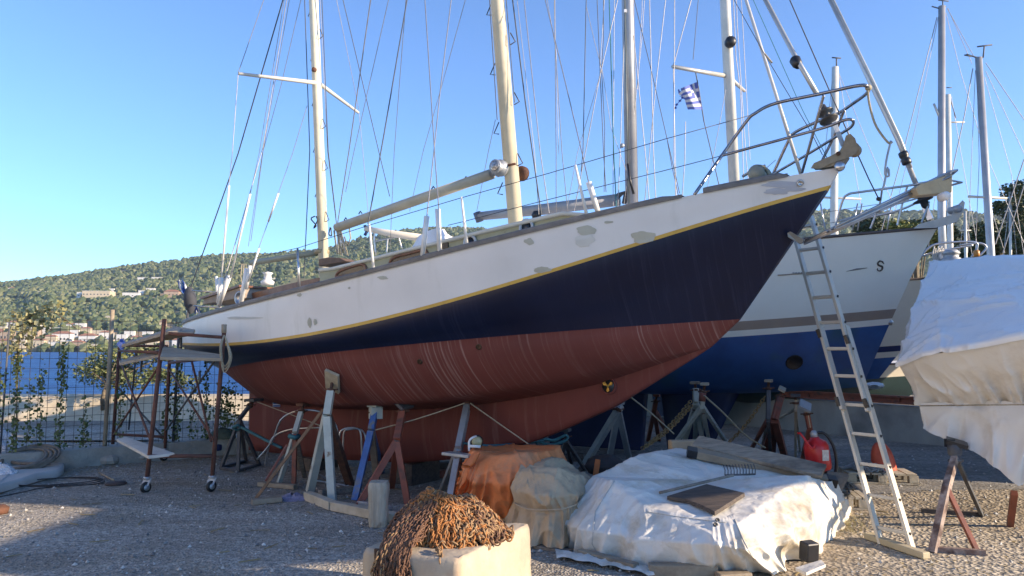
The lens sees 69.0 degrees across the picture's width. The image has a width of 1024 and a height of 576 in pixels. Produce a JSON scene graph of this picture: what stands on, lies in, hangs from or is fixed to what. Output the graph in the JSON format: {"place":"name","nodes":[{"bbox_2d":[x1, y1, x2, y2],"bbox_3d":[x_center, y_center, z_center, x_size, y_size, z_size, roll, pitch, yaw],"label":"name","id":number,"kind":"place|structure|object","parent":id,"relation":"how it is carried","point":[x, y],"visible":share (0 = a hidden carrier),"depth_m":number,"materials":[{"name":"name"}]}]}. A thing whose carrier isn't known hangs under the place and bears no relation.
{"place":"outdoors","nodes":[
{"label":"outdoors","id":0,"kind":"place"},
{"bbox_2d":[0,352,248,393],"bbox_3d":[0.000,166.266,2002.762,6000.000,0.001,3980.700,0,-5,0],"label":"sea","id":1,"kind":"structure","parent":0,"point":[32,371],"depth_m":75.56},
{"bbox_2d":[0,421,248,439],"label":"path","id":2,"kind":"structure","parent":0,"point":[49,430],"depth_m":14.54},
{"bbox_2d":[0,213,1004,351],"bbox_3d":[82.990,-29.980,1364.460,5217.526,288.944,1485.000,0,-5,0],"label":"hills","id":3,"kind":"structure","parent":0,"point":[116,330],"depth_m":856.79,"materials":[{"name":"plant"}]},
{"bbox_2d":[51,331,73,340],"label":"house","id":4,"kind":"structure","parent":3,"relation":"on","point":[63,335],"depth_m":667.31,"materials":[{"name":"paint"}]},
{"bbox_2d":[82,291,115,297],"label":"house","id":5,"kind":"structure","parent":3,"relation":"on","point":[89,294],"depth_m":968.23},
{"bbox_2d":[0,208,1014,351],"bbox_3d":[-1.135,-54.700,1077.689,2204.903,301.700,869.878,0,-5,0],"label":"woodland","id":6,"kind":"object","parent":3,"relation":"on","point":[68,287],"visible":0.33,"depth_m":1087.52,"materials":[{"name":"green plant"}]},
{"bbox_2d":[0,431,1023,575],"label":"ground","id":7,"kind":"structure","parent":0,"point":[177,551],"depth_m":6.72,"materials":[{"name":"gravel"}]},
{"bbox_2d":[0,447,63,492],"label":"cement slab","id":8,"kind":"structure","parent":7,"relation":"on","point":[23,477],"depth_m":8.99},
{"bbox_2d":[0,444,60,468],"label":"coiled hose","id":9,"kind":"object","parent":8,"relation":"on","point":[46,449],"visible":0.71,"depth_m":9.59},
{"bbox_2d":[0,477,104,496],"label":"ground cable","id":10,"kind":"object","parent":7,"relation":"on","point":[67,484],"visible":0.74,"depth_m":8.73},
{"bbox_2d":[0,394,248,420],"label":"sea wall","id":11,"kind":"structure","parent":7,"relation":"on","point":[91,400],"depth_m":16.64,"materials":[{"name":"stone"}]},
{"bbox_2d":[0,435,261,468],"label":"kerb wall","id":12,"kind":"structure","parent":7,"relation":"on","point":[77,457],"depth_m":10.31,"materials":[{"name":"concrete"}]},
{"bbox_2d":[0,300,83,447],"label":"tree","id":13,"kind":"object","parent":12,"relation":"on","point":[28,314],"visible":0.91,"depth_m":10.17,"materials":[{"name":"green plant"}]},
{"bbox_2d":[0,310,249,453],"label":"fence","id":14,"kind":"object","parent":12,"relation":"on","point":[108,395],"visible":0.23,"depth_m":10.36,"materials":[{"name":"metal"}]},
{"bbox_2d":[4,347,23,452],"bbox_3d":[-6.462,1.546,9.696,0.191,1.554,0.175,-2,-5,19],"label":"climbing vine","id":15,"kind":"object","parent":14,"relation":"attached to","point":[16,368],"visible":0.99,"depth_m":9.70,"materials":[{"name":"green plant"}]},
{"bbox_2d":[21,377,37,449],"bbox_3d":[-6.337,1.642,9.796,0.183,0.945,0.150,1,-5,-17],"label":"climbing vine","id":16,"kind":"object","parent":14,"relation":"attached to","point":[29,427],"visible":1,"depth_m":9.78,"materials":[{"name":"green plant"}]},
{"bbox_2d":[31,364,47,445],"bbox_3d":[-6.254,1.546,9.882,0.189,1.084,0.145,2,-5,-22],"label":"climbing vine","id":17,"kind":"object","parent":14,"relation":"attached to","point":[39,425],"visible":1,"depth_m":9.88,"materials":[{"name":"green plant"}]},
{"bbox_2d":[52,339,69,449],"bbox_3d":[-6.055,1.483,10.018,0.218,1.597,0.153,0,-5,0],"label":"climbing vine","id":18,"kind":"object","parent":14,"relation":"attached to","point":[58,433],"visible":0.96,"depth_m":10.02,"materials":[{"name":"green plant"}]},
{"bbox_2d":[75,395,91,447],"bbox_3d":[-5.841,1.857,10.167,0.190,0.779,0.179,4,-6,-42],"label":"climbing vine","id":19,"kind":"object","parent":14,"relation":"attached to","point":[85,424],"visible":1,"depth_m":10.16,"materials":[{"name":"green plant"}]},
{"bbox_2d":[113,374,126,437],"bbox_3d":[-5.502,1.688,10.454,0.204,0.975,0.128,0,-5,0],"label":"climbing vine","id":20,"kind":"object","parent":14,"relation":"attached to","point":[120,400],"visible":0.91,"depth_m":10.46,"materials":[{"name":"green plant"}]},
{"bbox_2d":[169,360,184,440],"bbox_3d":[-4.895,1.617,10.919,0.199,1.494,0.153,0,-5,0],"label":"climbing vine","id":21,"kind":"object","parent":14,"relation":"attached to","point":[177,425],"visible":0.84,"depth_m":10.91,"materials":[{"name":"green plant"}]},
{"bbox_2d":[186,375,198,438],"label":"climbing vine","id":22,"kind":"object","parent":14,"relation":"attached to","point":[190,416],"visible":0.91,"depth_m":11.02,"materials":[{"name":"green plant"}]},
{"bbox_2d":[201,361,211,438],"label":"climbing vine","id":23,"kind":"object","parent":14,"relation":"attached to","point":[206,388],"visible":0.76,"depth_m":11.15,"materials":[{"name":"green plant"}]},
{"bbox_2d":[208,380,242,430],"bbox_3d":[-4.335,1.862,11.327,0.578,0.977,0.185,0,-5,0],"label":"climbing vine","id":24,"kind":"object","parent":14,"relation":"attached to","point":[227,403],"visible":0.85,"depth_m":11.31,"materials":[{"name":"green plant"}]},
{"bbox_2d":[211,427,235,439],"bbox_3d":[-4.350,2.176,11.197,0.410,0.180,0.219,0,-5,0],"label":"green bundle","id":25,"kind":"object","parent":12,"relation":"on","point":[224,433],"visible":0.66,"depth_m":11.12,"materials":[{"name":"fabric"}]},
{"bbox_2d":[71,343,197,410],"bbox_3d":[-8.820,2.149,17.204,2.933,1.811,1.932,0,-5,0],"label":"tamarisk tree","id":26,"kind":"object","parent":7,"relation":"on","point":[100,370],"visible":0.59,"depth_m":17.11,"materials":[{"name":"green plant"}]},
{"bbox_2d":[111,319,226,492],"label":"scaffold tower","id":27,"kind":"structure","parent":7,"relation":"on","point":[149,451],"depth_m":8.60,"materials":[{"name":"brown metal"}]},
{"bbox_2d":[219,335,231,372],"bbox_3d":[-3.158,0.727,8.217,0.154,0.416,0.075,-2,-5,25],"label":"coiled rope","id":28,"kind":"object","parent":27,"relation":"hanging from","point":[228,364],"visible":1,"depth_m":8.22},
{"bbox_2d":[219,398,263,471],"bbox_3d":[-3.663,1.970,10.105,0.549,0.947,0.912,4,-6,-41],"label":"boat stand","id":29,"kind":"object","parent":7,"relation":"on","point":[238,430],"visible":0.98,"depth_m":9.89,"materials":[{"name":"grey metal"}]},
{"bbox_2d":[251,496,281,504],"bbox_3d":[-2.543,2.201,7.725,0.300,0.057,0.110,2,-5,-25],"label":"timber","id":30,"kind":"object","parent":7,"relation":"on","point":[266,500],"visible":1,"depth_m":7.69,"materials":[{"name":"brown wood"}]},
{"bbox_2d":[257,481,297,489],"bbox_3d":[-2.708,2.276,8.595,0.522,0.051,0.080,-2,-5,22],"label":"timber","id":31,"kind":"object","parent":7,"relation":"on","point":[279,485],"visible":1,"depth_m":8.55,"materials":[{"name":"brown wood"}]},
{"bbox_2d":[254,409,322,497],"bbox_3d":[-2.382,1.776,7.986,0.725,0.954,0.031,0,-5,1],"label":"wooden prop","id":32,"kind":"object","parent":7,"relation":"on","point":[287,456],"visible":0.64,"depth_m":7.97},
{"bbox_2d":[282,492,304,501],"bbox_3d":[-2.309,2.204,7.891,0.371,0.090,0.223,2,-5,-19],"label":"plastic bag","id":33,"kind":"object","parent":7,"relation":"on","point":[292,497],"visible":0.74,"depth_m":7.84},
{"bbox_2d":[277,403,310,483],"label":"boat stand","id":34,"kind":"object","parent":7,"relation":"on","point":[294,436],"visible":0.88,"depth_m":8.75,"materials":[{"name":"metal"}]},
{"bbox_2d":[256,409,338,465],"bbox_3d":[-2.618,1.814,8.980,1.118,0.722,0.160,-1,-5,17],"label":"tube frame","id":35,"kind":"object","parent":34,"relation":"attached to","point":[272,438],"visible":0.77,"depth_m":9.01,"materials":[{"name":"silver metal"}]},
{"bbox_2d":[297,456,337,471],"bbox_3d":[-2.600,2.337,9.993,0.300,0.168,0.500,-3,-6,35],"label":"keel block","id":36,"kind":"object","parent":7,"relation":"on","point":[307,461],"depth_m":9.84,"materials":[{"name":"brown wood"}]},
{"bbox_2d":[303,491,335,509],"bbox_3d":[-1.972,2.177,7.639,0.090,0.088,0.635,4,-6,-38],"label":"timber","id":37,"kind":"object","parent":7,"relation":"on","point":[317,499],"visible":0.89,"depth_m":7.59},
{"bbox_2d":[306,369,354,499],"bbox_3d":[-2.082,1.601,8.323,0.485,1.414,0.915,0,-5,0],"label":"boat stand","id":38,"kind":"object","parent":7,"relation":"on","point":[328,438],"visible":0.95,"depth_m":8.03,"materials":[{"name":"metal"}]},
{"bbox_2d":[318,485,353,495],"bbox_3d":[-1.935,2.242,8.237,0.419,0.067,0.100,5,-6,-44],"label":"timber","id":39,"kind":"object","parent":7,"relation":"on","point":[343,489],"visible":0.55,"depth_m":8.22,"materials":[{"name":"grey wood"}]},
{"bbox_2d":[338,427,366,470],"bbox_3d":[-1.896,1.933,8.872,0.310,0.578,0.223,0,-5,0],"label":"tube frame","id":40,"kind":"object","parent":7,"relation":"on","point":[350,428],"visible":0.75,"depth_m":8.79,"materials":[{"name":"silver metal"}]},
{"bbox_2d":[330,501,395,522],"bbox_3d":[-1.349,2.133,7.070,1.060,0.087,0.090,-4,-6,37],"label":"timber","id":41,"kind":"object","parent":7,"relation":"on","point":[350,508],"visible":0.49,"depth_m":7.17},
{"bbox_2d":[351,406,384,500],"bbox_3d":[-1.582,1.847,8.814,0.281,1.013,1.853,0,-5,0],"label":"boat stand","id":42,"kind":"object","parent":7,"relation":"on","point":[371,446],"visible":0.69,"depth_m":8.19,"materials":[{"name":"blue paint"}]},
{"bbox_2d":[368,480,389,527],"bbox_3d":[-1.211,1.956,6.762,0.185,0.396,0.184,0,-5,0],"label":"wooden post stump","id":43,"kind":"object","parent":7,"relation":"on","point":[378,495],"visible":1,"depth_m":6.68,"materials":[{"name":"grey wood"}]},
{"bbox_2d":[356,404,413,504],"bbox_3d":[-1.327,1.756,8.154,0.561,1.076,1.050,0,-5,0],"label":"boat stand","id":44,"kind":"object","parent":7,"relation":"on","point":[394,450],"visible":0.81,"depth_m":7.75,"materials":[{"name":"red metal"}]},
{"bbox_2d":[395,460,439,485],"bbox_3d":[-1.150,2.216,8.999,0.300,0.246,0.500,-3,-6,35],"label":"keel block","id":45,"kind":"object","parent":7,"relation":"on","point":[417,473],"depth_m":8.85,"materials":[{"name":"brown wood"}]},
{"bbox_2d":[181,0,962,462],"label":"sailing boat","id":46,"kind":"object","parent":45,"relation":"on","point":[527,330],"visible":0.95,"depth_m":7.28,"materials":[{"name":"paint"}]},
{"bbox_2d":[183,287,196,313],"bbox_3d":[-5.024,0.189,11.623,0.202,0.420,0.190,0,-5,0],"label":"stern bag","id":47,"kind":"object","parent":46,"relation":"hanging from","point":[189,298],"visible":0.94,"depth_m":11.56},
{"bbox_2d":[363,523,530,575],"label":"concrete block","id":48,"kind":"object","parent":7,"relation":"on","point":[511,558],"depth_m":4.30,"materials":[{"name":"concrete"}]},
{"bbox_2d":[370,486,514,575],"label":"rusty chain heap","id":49,"kind":"object","parent":48,"relation":"on","point":[438,520],"visible":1,"depth_m":4.39,"materials":[{"name":"metal"}]},
{"bbox_2d":[439,402,473,494],"bbox_3d":[-0.546,1.725,8.011,0.398,1.112,1.084,1,-5,-10],"label":"boat stand","id":50,"kind":"object","parent":7,"relation":"on","point":[452,472],"visible":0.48,"depth_m":7.73,"materials":[{"name":"grey metal"}]},
{"bbox_2d":[455,443,566,519],"bbox_3d":[-0.015,1.921,7.816,1.294,0.684,2.568,0,-5,0],"label":"orange tarpaulin","id":51,"kind":"object","parent":7,"relation":"on","point":[487,477],"visible":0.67,"depth_m":6.80,"materials":[{"name":"fabric"}]},
{"bbox_2d":[468,435,482,450],"bbox_3d":[-0.364,1.550,7.464,0.129,0.151,0.180,-1,-5,9],"label":"work lamp","id":52,"kind":"object","parent":51,"relation":"attached to","point":[475,441],"visible":0.99,"depth_m":7.47,"materials":[{"name":"white plastic"}]},
{"bbox_2d":[0,447,1023,575],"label":"gravel stones","id":53,"kind":"object","parent":7,"relation":"on","point":[295,534],"visible":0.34,"depth_m":6.63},
{"bbox_2d":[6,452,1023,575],"bbox_3d":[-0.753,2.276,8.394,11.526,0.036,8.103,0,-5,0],"label":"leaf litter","id":54,"kind":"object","parent":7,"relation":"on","point":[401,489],"visible":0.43,"depth_m":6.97,"materials":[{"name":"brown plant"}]},
{"bbox_2d":[502,456,590,548],"bbox_3d":[0.382,1.887,7.147,0.896,0.637,2.492,-1,-5,8],"label":"tan cover","id":55,"kind":"object","parent":7,"relation":"on","point":[552,482],"visible":0.84,"depth_m":6.10,"materials":[{"name":"fabric"}]},
{"bbox_2d":[555,549,654,575],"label":"tarpaulin hem","id":56,"kind":"object","parent":7,"relation":"on","point":[644,569],"visible":0.82,"depth_m":5.49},
{"bbox_2d":[577,548,638,566],"bbox_3d":[0.705,1.997,5.520,0.070,0.025,0.529,4,-6,-44],"label":"batten","id":57,"kind":"object","parent":56,"relation":"on","point":[622,561],"visible":1,"depth_m":5.48,"materials":[{"name":"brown wood"}]},
{"bbox_2d":[648,562,717,575],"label":"timber","id":58,"kind":"object","parent":7,"relation":"on","point":[671,569],"visible":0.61,"depth_m":5.22,"materials":[{"name":"brown wood"}]},
{"bbox_2d":[647,394,943,445],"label":"concrete wall","id":59,"kind":"structure","parent":7,"relation":"on","point":[900,423],"depth_m":13.65,"materials":[{"name":"concrete"}]},
{"bbox_2d":[736,361,912,402],"bbox_3d":[6.236,1.991,15.688,6.016,0.983,2.268,0,-5,6],"label":"boat","id":60,"kind":"object","parent":59,"relation":"on","point":[893,379],"visible":0.09,"depth_m":14.97,"materials":[{"name":"white paint"}]},
{"bbox_2d":[782,391,913,404],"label":"steel beam","id":61,"kind":"structure","parent":59,"relation":"on","point":[891,399],"depth_m":13.54,"materials":[{"name":"metal"}]},
{"bbox_2d":[820,57,895,234],"bbox_3d":[7.719,-1.685,20.125,9.514,8.634,3.168,-3,-5,31],"label":"sailing boat","id":62,"kind":"object","parent":59,"relation":"on","point":[834,197],"visible":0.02,"depth_m":19.29,"materials":[{"name":"white paint"}]},
{"bbox_2d":[0,0,1023,281],"label":"sky","id":63,"kind":"structure","parent":0,"point":[117,117],"materials":[{"name":"blue"}]},
{"bbox_2d":[525,416,1023,493],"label":"road","id":64,"kind":"structure","parent":0,"point":[926,472],"depth_m":10.94,"materials":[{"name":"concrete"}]},
{"bbox_2d":[561,428,586,470],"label":"boat stand","id":65,"kind":"object","parent":64,"relation":"on","point":[567,446],"visible":0.57,"depth_m":9.05,"materials":[{"name":"grey metal"}]},
{"bbox_2d":[536,434,568,444],"bbox_3d":[0.441,1.753,8.546,0.471,0.131,0.104,3,-6,-35],"label":"rope","id":66,"kind":"object","parent":65,"relation":"attached to","point":[557,439],"visible":0.77,"depth_m":8.59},
{"bbox_2d":[578,402,631,470],"bbox_3d":[1.212,1.954,9.876,0.666,0.968,1.305,-1,-5,14],"label":"boat stand","id":67,"kind":"object","parent":64,"relation":"on","point":[614,421],"visible":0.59,"depth_m":9.55,"materials":[{"name":"metal"}]},
{"bbox_2d":[646,394,664,441],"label":"boat stand","id":68,"kind":"object","parent":64,"relation":"on","point":[653,419],"visible":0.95,"depth_m":12.37,"materials":[{"name":"grey metal"}]},
{"bbox_2d":[363,0,964,450],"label":"sailing boat","id":69,"kind":"object","parent":64,"relation":"on","point":[771,334],"visible":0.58,"depth_m":10.00,"materials":[{"name":"white paint"}]},
{"bbox_2d":[674,82,702,109],"bbox_3d":[3.404,-3.693,14.348,0.579,0.585,0.200,0,-5,0],"label":"greek flag","id":70,"kind":"object","parent":69,"relation":"attached to","point":[690,94],"visible":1,"depth_m":14.35,"materials":[{"name":"blue fabric"}]},
{"bbox_2d":[682,381,703,439],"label":"boat stand","id":71,"kind":"object","parent":64,"relation":"on","point":[697,425],"visible":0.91,"depth_m":10.15,"materials":[{"name":"grey metal"}]},
{"bbox_2d":[675,382,727,441],"bbox_3d":[2.595,1.908,10.730,0.852,1.186,2.392,-2,-5,24],"label":"boat stand","id":72,"kind":"object","parent":64,"relation":"on","point":[702,411],"visible":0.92,"depth_m":9.92,"materials":[{"name":"metal"}]},
{"bbox_2d":[644,405,692,447],"bbox_3d":[1.980,1.731,9.378,0.965,0.479,0.051,4,-6,-40],"label":"chain","id":73,"kind":"object","parent":72,"relation":"hanging from","point":[671,427],"visible":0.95,"depth_m":9.38,"materials":[{"name":"gold metal"}]},
{"bbox_2d":[750,379,774,451],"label":"boat stand","id":74,"kind":"object","parent":64,"relation":"on","point":[765,429],"visible":0.91,"depth_m":9.53,"materials":[{"name":"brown metal"}]},
{"bbox_2d":[761,385,787,454],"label":"boat stand","id":75,"kind":"object","parent":64,"relation":"on","point":[776,433],"visible":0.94,"depth_m":9.83,"materials":[{"name":"metal"}]},
{"bbox_2d":[779,394,800,457],"bbox_3d":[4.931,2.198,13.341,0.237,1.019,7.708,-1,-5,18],"label":"boat stand","id":76,"kind":"object","parent":64,"relation":"on","point":[796,425],"visible":0.91,"depth_m":10.20,"materials":[{"name":"brown metal"}]},
{"bbox_2d":[893,44,1023,360],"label":"sailing boat","id":77,"kind":"object","parent":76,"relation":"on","point":[987,197],"visible":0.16,"depth_m":17.26,"materials":[{"name":"white paint"}]},
{"bbox_2d":[799,399,827,472],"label":"boat stand","id":78,"kind":"object","parent":64,"relation":"on","point":[804,405],"visible":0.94,"depth_m":8.90,"materials":[{"name":"metal"}]},
{"bbox_2d":[797,430,837,471],"bbox_3d":[2.930,1.617,7.163,0.315,0.487,0.263,4,-6,-39],"label":"fire extinguisher","id":79,"kind":"object","parent":64,"relation":"on","point":[816,448],"visible":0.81,"depth_m":7.12,"materials":[{"name":"metal"}]},
{"bbox_2d":[652,0,987,415],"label":"sailing boat","id":80,"kind":"object","parent":64,"relation":"on","point":[889,349],"visible":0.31,"depth_m":14.72,"materials":[{"name":"white paint"}]},
{"bbox_2d":[837,466,919,484],"bbox_3d":[4.420,2.271,9.033,0.800,0.125,0.500,-1,-5,10],"label":"pallet","id":81,"kind":"object","parent":64,"relation":"on","point":[903,476],"visible":0.77,"depth_m":8.85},
{"bbox_2d":[842,461,884,472],"bbox_3d":[4.273,2.158,9.042,0.485,0.104,0.420,0,-5,0],"label":"chain heap","id":82,"kind":"object","parent":81,"relation":"on","point":[852,465],"visible":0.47,"depth_m":8.92,"materials":[{"name":"metal"}]},
{"bbox_2d":[871,442,896,470],"bbox_3d":[4.525,2.038,9.072,0.306,0.340,0.170,0,-5,0],"label":"fender float","id":83,"kind":"object","parent":81,"relation":"on","point":[876,456],"visible":0.59,"depth_m":9.02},
{"bbox_2d":[881,0,1023,258],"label":"sailing boat","id":84,"kind":"object","parent":64,"relation":"on","point":[941,206],"visible":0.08,"depth_m":20.42,"materials":[{"name":"white paint"}]},
{"bbox_2d":[836,512,886,545],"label":"dry grass","id":85,"kind":"structure","parent":0,"point":[849,524],"depth_m":6.69,"materials":[{"name":"plant"}]},
{"bbox_2d":[752,489,1023,575],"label":"dirt yard","id":86,"kind":"structure","parent":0,"point":[921,526],"depth_m":6.14,"materials":[{"name":"gravel"}]},
{"bbox_2d":[565,448,850,574],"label":"white tarpaulin","id":87,"kind":"object","parent":86,"relation":"on","point":[769,521],"visible":0.8,"depth_m":5.68,"materials":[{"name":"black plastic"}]},
{"bbox_2d":[585,454,622,475],"bbox_3d":[0.907,1.736,7.282,0.400,0.228,0.261,0,-5,0],"label":"black bag","id":88,"kind":"object","parent":87,"relation":"on","point":[597,464],"visible":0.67,"depth_m":7.19,"materials":[{"name":"plastic"}]},
{"bbox_2d":[668,439,695,449],"bbox_3d":[1.781,1.681,7.588,0.360,0.260,0.120,1,-5,-9],"label":"plywood box","id":89,"kind":"object","parent":87,"relation":"on","point":[682,444],"visible":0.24,"depth_m":7.53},
{"bbox_2d":[667,484,744,515],"bbox_3d":[1.534,1.625,5.741,0.531,0.103,0.498,3,-6,-36],"label":"wooden board","id":90,"kind":"object","parent":87,"relation":"on","point":[713,500],"visible":1,"depth_m":5.74,"materials":[{"name":"brown wood"}]},
{"bbox_2d":[659,464,755,493],"bbox_3d":[1.598,1.559,6.121,1.002,0.169,0.101,2,-5,-25],"label":"rake","id":91,"kind":"object","parent":87,"relation":"on","point":[727,475],"visible":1,"depth_m":6.18,"materials":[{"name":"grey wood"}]},
{"bbox_2d":[692,436,826,478],"bbox_3d":[2.254,1.547,6.866,1.176,0.282,0.195,-3,-6,33],"label":"plank","id":92,"kind":"object","parent":87,"relation":"on","point":[788,463],"visible":0.89,"depth_m":6.80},
{"bbox_2d":[697,448,827,481],"bbox_3d":[2.273,1.631,6.803,1.302,0.331,0.113,-1,-5,9],"label":"plank","id":93,"kind":"object","parent":87,"relation":"on","point":[717,457],"visible":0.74,"depth_m":6.80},
{"bbox_2d":[828,471,848,490],"bbox_3d":[2.975,1.773,6.837,0.271,0.166,0.132,4,-6,-41],"label":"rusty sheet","id":94,"kind":"object","parent":93,"relation":"hanging from","point":[842,478],"visible":0.53,"depth_m":6.85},
{"bbox_2d":[715,570,751,575],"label":"timber","id":95,"kind":"object","parent":86,"relation":"on","point":[735,573],"visible":1,"depth_m":5.13,"materials":[{"name":"brown wood"}]},
{"bbox_2d":[799,540,818,562],"bbox_3d":[2.119,1.877,5.315,0.110,0.141,0.101,2,-5,-20],"label":"rubber block","id":96,"kind":"object","parent":86,"relation":"on","point":[808,551],"depth_m":5.28,"materials":[{"name":"black rubber"}]},
{"bbox_2d":[795,560,825,575],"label":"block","id":97,"kind":"object","parent":86,"relation":"on","point":[809,568],"visible":1,"depth_m":5.08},
{"bbox_2d":[842,490,867,510],"bbox_3d":[3.367,2.149,7.571,0.420,0.125,0.400,-1,-5,11],"label":"pallet","id":98,"kind":"object","parent":86,"relation":"on","point":[856,499],"visible":0.31,"depth_m":7.38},
{"bbox_2d":[794,215,929,558],"bbox_3d":[3.009,0.681,6.658,0.240,2.945,1.759,1,-5,-7],"label":"ladder","id":99,"kind":"object","parent":86,"relation":"on","point":[878,538],"visible":0.91,"depth_m":6.56,"materials":[{"name":"metal"}]},
{"bbox_2d":[921,436,985,555],"bbox_3d":[3.898,1.732,6.535,0.532,0.854,1.672,-2,-5,27],"label":"boat stand","id":100,"kind":"object","parent":86,"relation":"on","point":[955,446],"visible":1,"depth_m":6.04,"materials":[{"name":"orange paint"}]},
{"bbox_2d":[895,255,1023,485],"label":"covered boat","id":101,"kind":"object","parent":100,"relation":"on","point":[960,362],"visible":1,"depth_m":6.49,"materials":[{"name":"fabric"}]},
{"bbox_2d":[1006,490,1017,526],"bbox_3d":[4.438,1.970,6.611,0.050,0.389,0.367,-2,-5,25],"label":"steel post","id":102,"kind":"object","parent":86,"relation":"on","point":[1012,507],"visible":0.86,"depth_m":6.58,"materials":[{"name":"red paint"}]},
{"label":"inland ground","id":103,"kind":"structure","parent":0,"visible":0},
{"bbox_2d":[850,216,933,232],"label":"broadleaf tree","id":104,"kind":"object","parent":103,"relation":"on","point":[864,225],"visible":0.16,"depth_m":59.63,"materials":[{"name":"green plant"}]},
{"bbox_2d":[884,218,946,277],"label":"broadleaf tree","id":105,"kind":"object","parent":103,"relation":"on","point":[902,225],"visible":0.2,"depth_m":44.73,"materials":[{"name":"green plant"}]},
{"bbox_2d":[928,87,976,248],"bbox_3d":[14.828,-1.962,27.171,9.514,10.332,3.168,-3,-5,31],"label":"sailing boat","id":106,"kind":"object","parent":103,"relation":"on","point":[948,104],"visible":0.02,"depth_m":26.43,"materials":[{"name":"white paint"}]},
{"bbox_2d":[930,218,1002,256],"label":"broadleaf tree","id":107,"kind":"object","parent":103,"relation":"on","point":[956,234],"visible":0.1,"depth_m":49.37,"materials":[{"name":"green plant"}]},
{"bbox_2d":[959,230,1021,257],"bbox_3d":[23.397,0.825,35.949,2.737,7.404,2.083,0,-5,0],"label":"broadleaf tree","id":108,"kind":"object","parent":103,"relation":"on","point":[980,236],"visible":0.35,"depth_m":35.91,"materials":[{"name":"green plant"}]},
{"bbox_2d":[992,198,1023,254],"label":"broadleaf tree","id":109,"kind":"object","parent":103,"relation":"on","point":[997,206],"visible":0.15,"depth_m":40.35,"materials":[{"name":"green plant"}]},
{"bbox_2d":[1003,192,1016,254],"bbox_3d":[22.327,-0.266,35.059,9.514,8.235,3.168,-3,-5,31],"label":"sailing boat","id":110,"kind":"object","parent":103,"relation":"on","point":[1010,234],"visible":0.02,"depth_m":34.31,"materials":[{"name":"white paint"}]},
{"bbox_2d":[998,179,1023,254],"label":"broadleaf tree","id":111,"kind":"object","parent":103,"relation":"on","point":[1017,191],"visible":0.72,"depth_m":34.91,"materials":[{"name":"green plant"}]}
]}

